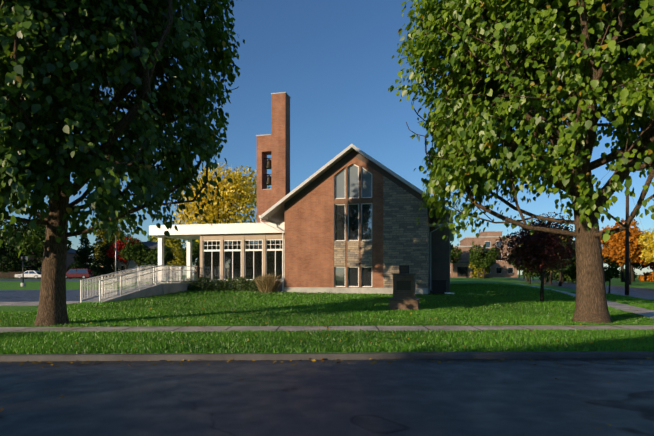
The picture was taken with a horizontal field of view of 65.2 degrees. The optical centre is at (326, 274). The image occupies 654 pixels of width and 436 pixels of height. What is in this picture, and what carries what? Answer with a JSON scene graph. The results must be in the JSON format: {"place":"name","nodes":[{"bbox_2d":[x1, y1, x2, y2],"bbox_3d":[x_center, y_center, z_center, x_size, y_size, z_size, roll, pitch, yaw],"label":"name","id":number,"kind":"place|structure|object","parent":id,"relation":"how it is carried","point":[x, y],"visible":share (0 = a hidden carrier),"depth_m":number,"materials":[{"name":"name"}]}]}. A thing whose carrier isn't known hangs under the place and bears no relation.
{"place":"outdoors","nodes":[
{"label":"outdoors","id":0,"kind":"place"},
{"bbox_2d":[0,280,183,280],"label":"park street","id":1,"kind":"structure","parent":0,"point":[76,280],"depth_m":62.18,"materials":[{"name":"grey asphalt"}]},
{"bbox_2d":[0,358,653,435],"bbox_3d":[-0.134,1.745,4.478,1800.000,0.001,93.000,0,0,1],"label":"road","id":2,"kind":"structure","parent":0,"point":[424,397],"depth_m":7.19,"materials":[{"name":"grey asphalt"}]},
{"bbox_2d":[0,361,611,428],"bbox_3d":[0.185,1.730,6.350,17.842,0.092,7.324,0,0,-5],"label":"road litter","id":3,"kind":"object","parent":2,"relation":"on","point":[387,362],"depth_m":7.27,"materials":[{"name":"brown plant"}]},
{"bbox_2d":[0,351,653,361],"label":"kerb","id":4,"kind":"structure","parent":2,"relation":"on","point":[318,356],"depth_m":10.50,"materials":[{"name":"concrete"}]},
{"bbox_2d":[4,357,651,368],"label":"fallen leaves","id":5,"kind":"object","parent":2,"relation":"on","point":[313,360],"visible":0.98,"depth_m":10.19,"materials":[{"name":"orange plant"}]},
{"bbox_2d":[0,305,653,323],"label":"grass","id":6,"kind":"structure","parent":0,"point":[184,314],"depth_m":19.43,"materials":[{"name":"green plant"}]},
{"bbox_2d":[0,275,653,353],"bbox_3d":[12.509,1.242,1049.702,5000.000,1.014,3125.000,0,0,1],"label":"ground","id":7,"kind":"structure","parent":0,"point":[75,285],"depth_m":31.47,"materials":[{"name":"green plant"}]},
{"bbox_2d":[0,271,40,277],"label":"hedge","id":8,"kind":"object","parent":7,"relation":"on","point":[7,275],"visible":0.33,"depth_m":96.49,"materials":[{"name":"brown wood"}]},
{"bbox_2d":[21,256,25,286],"bbox_3d":[-22.630,-0.200,38.053,0.323,2.380,0.340,0,0,1],"label":"post light","id":9,"kind":"object","parent":7,"relation":"on","point":[23,284],"visible":0.9,"depth_m":38.02,"materials":[{"name":"grey metal"}]},
{"bbox_2d":[14,271,40,278],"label":"white car","id":10,"kind":"object","parent":7,"relation":"on","point":[34,274],"visible":0.69,"depth_m":86.52,"materials":[{"name":"white metal"}]},
{"bbox_2d":[0,248,78,277],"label":"tree","id":11,"kind":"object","parent":7,"relation":"on","point":[71,252],"depth_m":114.27,"materials":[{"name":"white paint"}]},
{"bbox_2d":[0,301,82,305],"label":"sidewalk","id":12,"kind":"structure","parent":7,"relation":"on","point":[21,303],"depth_m":24.60,"materials":[{"name":"concrete"}]},
{"bbox_2d":[0,290,118,301],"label":"parking lot","id":13,"kind":"structure","parent":7,"relation":"on","point":[20,295],"depth_m":29.45,"materials":[{"name":"grey asphalt"}]},
{"bbox_2d":[66,269,93,278],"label":"red van","id":14,"kind":"object","parent":7,"relation":"on","point":[82,273],"visible":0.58,"depth_m":85.95,"materials":[{"name":"red metal"}]},
{"bbox_2d":[0,0,244,326],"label":"tree","id":15,"kind":"object","parent":7,"relation":"on","point":[26,156],"depth_m":14.20,"materials":[{"name":"green plant"}]},
{"bbox_2d":[114,228,132,279],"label":"street lamp","id":16,"kind":"object","parent":7,"relation":"on","point":[115,252],"visible":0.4,"depth_m":72.07,"materials":[{"name":"grey metal"}]},
{"bbox_2d":[100,242,175,277],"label":"house","id":17,"kind":"structure","parent":7,"relation":"on","point":[132,264],"depth_m":104.29,"materials":[{"name":"brown brick"}]},
{"bbox_2d":[80,265,196,302],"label":"ramp","id":18,"kind":"structure","parent":7,"relation":"on","point":[144,289],"depth_m":28.52,"materials":[{"name":"white metal"}]},
{"bbox_2d":[180,276,198,290],"bbox_3d":[-9.014,0.632,33.373,1.248,1.027,1.336,0,0,32],"label":"shrub","id":19,"kind":"object","parent":7,"relation":"on","point":[189,280],"visible":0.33,"depth_m":33.08,"materials":[{"name":"green plant"}]},
{"bbox_2d":[193,275,214,290],"bbox_3d":[-8.066,0.565,33.273,1.685,1.146,1.272,0,0,1],"label":"shrub","id":20,"kind":"object","parent":7,"relation":"on","point":[205,280],"visible":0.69,"depth_m":33.03,"materials":[{"name":"green plant"}]},
{"bbox_2d":[205,277,226,291],"bbox_3d":[-7.121,0.641,32.972,1.512,1.054,1.256,0,0,1],"label":"shrub","id":21,"kind":"object","parent":7,"relation":"on","point":[212,285],"visible":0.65,"depth_m":32.70,"materials":[{"name":"green plant"}]},
{"bbox_2d":[173,162,270,242],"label":"yellow tree","id":22,"kind":"object","parent":7,"relation":"on","point":[240,189],"depth_m":52.40,"materials":[{"name":"yellow plant"}]},
{"bbox_2d":[218,276,240,291],"bbox_3d":[-6.200,0.619,32.795,1.546,1.110,1.258,0,0,1],"label":"shrub","id":23,"kind":"object","parent":7,"relation":"on","point":[226,281],"visible":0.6,"depth_m":32.49,"materials":[{"name":"green plant"}]},
{"bbox_2d":[231,275,254,291],"bbox_3d":[-5.319,0.604,32.544,1.444,1.182,1.264,0,0,1],"label":"shrub","id":24,"kind":"object","parent":7,"relation":"on","point":[242,280],"visible":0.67,"depth_m":32.28,"materials":[{"name":"green plant"}]},
{"bbox_2d":[245,277,258,291],"bbox_3d":[-4.497,0.666,32.432,1.422,1.049,1.296,0,0,1],"label":"shrub","id":25,"kind":"object","parent":7,"relation":"on","point":[252,283],"visible":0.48,"depth_m":32.03,"materials":[{"name":"green plant"}]},
{"bbox_2d":[253,272,282,292],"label":"pale grass","id":26,"kind":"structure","parent":7,"relation":"on","point":[268,283],"depth_m":31.32,"materials":[{"name":"plant"}]},
{"bbox_2d":[149,92,454,293],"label":"church","id":27,"kind":"structure","parent":7,"relation":"on","point":[344,221],"depth_m":31.29,"materials":[{"name":"brick"}]},
{"bbox_2d":[0,208,636,281],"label":"trees","id":28,"kind":"object","parent":7,"relation":"on","point":[84,253],"visible":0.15,"depth_m":98.29,"materials":[{"name":"green plant"}]},
{"bbox_2d":[0,294,642,322],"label":"lawn litter","id":29,"kind":"object","parent":7,"relation":"on","point":[338,305],"depth_m":21.48,"materials":[{"name":"orange plant"}]},
{"bbox_2d":[0,220,652,282],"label":"green leaf","id":30,"kind":"object","parent":7,"relation":"on","point":[476,259],"visible":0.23,"depth_m":91.04,"materials":[{"name":"green plant"}]},
{"bbox_2d":[0,320,653,353],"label":"verge grass","id":31,"kind":"structure","parent":7,"relation":"on","point":[37,339],"depth_m":12.62,"materials":[{"name":"green plant"}]},
{"bbox_2d":[0,231,653,292],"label":"wood","id":32,"kind":"object","parent":7,"relation":"on","point":[631,273],"visible":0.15,"depth_m":92.12,"materials":[{"name":"brown plant"}]},
{"bbox_2d":[106,232,653,269],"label":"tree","id":33,"kind":"object","parent":32,"relation":"attached to","point":[119,244],"visible":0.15,"depth_m":96.20,"materials":[{"name":"red plant"}]},
{"bbox_2d":[637,228,653,262],"bbox_3d":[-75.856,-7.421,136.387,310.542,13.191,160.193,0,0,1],"label":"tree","id":34,"kind":"object","parent":32,"relation":"attached to","point":[645,253],"visible":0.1,"depth_m":61.66,"materials":[{"name":"yellow plant"}]},
{"bbox_2d":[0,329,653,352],"bbox_3d":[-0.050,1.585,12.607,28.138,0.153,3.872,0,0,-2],"label":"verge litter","id":35,"kind":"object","parent":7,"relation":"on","point":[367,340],"visible":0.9,"depth_m":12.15,"materials":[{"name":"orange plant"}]},
{"bbox_2d":[5,219,653,279],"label":"background trees","id":36,"kind":"object","parent":7,"relation":"on","point":[174,246],"visible":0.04,"depth_m":103.17,"materials":[{"name":"green plant"}]},
{"bbox_2d":[12,323,652,331],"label":"fallen leaves","id":37,"kind":"object","parent":7,"relation":"on","point":[360,329],"visible":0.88,"depth_m":15.72,"materials":[{"name":"orange plant"}]},
{"bbox_2d":[67,293,653,309],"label":"grass","id":38,"kind":"structure","parent":7,"relation":"on","point":[489,300],"depth_m":25.74,"materials":[{"name":"green plant"}]},
{"bbox_2d":[388,265,419,310],"bbox_3d":[3.306,0.611,21.838,1.260,2.000,0.960,0,0,14],"label":"monument","id":39,"kind":"object","parent":7,"relation":"on","point":[404,289],"visible":0.96,"depth_m":21.49,"materials":[{"name":"stone"}]},
{"bbox_2d":[450,231,517,277],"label":"building","id":40,"kind":"structure","parent":7,"relation":"on","point":[462,269],"depth_m":130.21,"materials":[{"name":"brick"}]},
{"bbox_2d":[388,0,653,323],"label":"tree","id":41,"kind":"object","parent":7,"relation":"on","point":[478,145],"depth_m":15.24,"materials":[{"name":"green plant"}]},
{"bbox_2d":[491,212,575,300],"bbox_3d":[11.087,-0.814,26.539,4.558,4.657,4.152,0,0,1],"label":"purple tree","id":42,"kind":"object","parent":7,"relation":"on","point":[534,244],"depth_m":25.79,"materials":[{"name":"purple plant"}]},
{"bbox_2d":[544,220,551,283],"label":"lamp post","id":43,"kind":"object","parent":7,"relation":"on","point":[544,269],"visible":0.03,"depth_m":82.73,"materials":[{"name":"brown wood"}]},
{"bbox_2d":[512,282,653,317],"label":"sidewalk","id":44,"kind":"structure","parent":7,"relation":"on","point":[641,311],"depth_m":23.87,"materials":[{"name":"concrete"}]},
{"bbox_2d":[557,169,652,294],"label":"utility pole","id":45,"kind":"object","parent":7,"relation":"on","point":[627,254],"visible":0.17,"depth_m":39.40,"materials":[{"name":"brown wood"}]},
{"bbox_2d":[600,218,653,280],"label":"orange leaf","id":46,"kind":"object","parent":7,"relation":"on","point":[613,246],"visible":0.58,"depth_m":78.51,"materials":[{"name":"orange plant"}]},
{"bbox_2d":[0,325,653,332],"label":"sidewalk","id":47,"kind":"structure","parent":0,"point":[320,328],"depth_m":15.38,"materials":[{"name":"concrete"}]},
{"bbox_2d":[2,0,653,274],"label":"sky","id":48,"kind":"structure","parent":0,"point":[334,61],"materials":[{"name":"blue"}]},
{"bbox_2d":[161,283,652,300],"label":"grass","id":49,"kind":"structure","parent":0,"point":[493,288],"depth_m":32.25,"materials":[{"name":"green plant"}]},
{"bbox_2d":[508,278,653,299],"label":"side street","id":50,"kind":"structure","parent":0,"point":[646,293],"depth_m":53.37,"materials":[{"name":"grey asphalt"}]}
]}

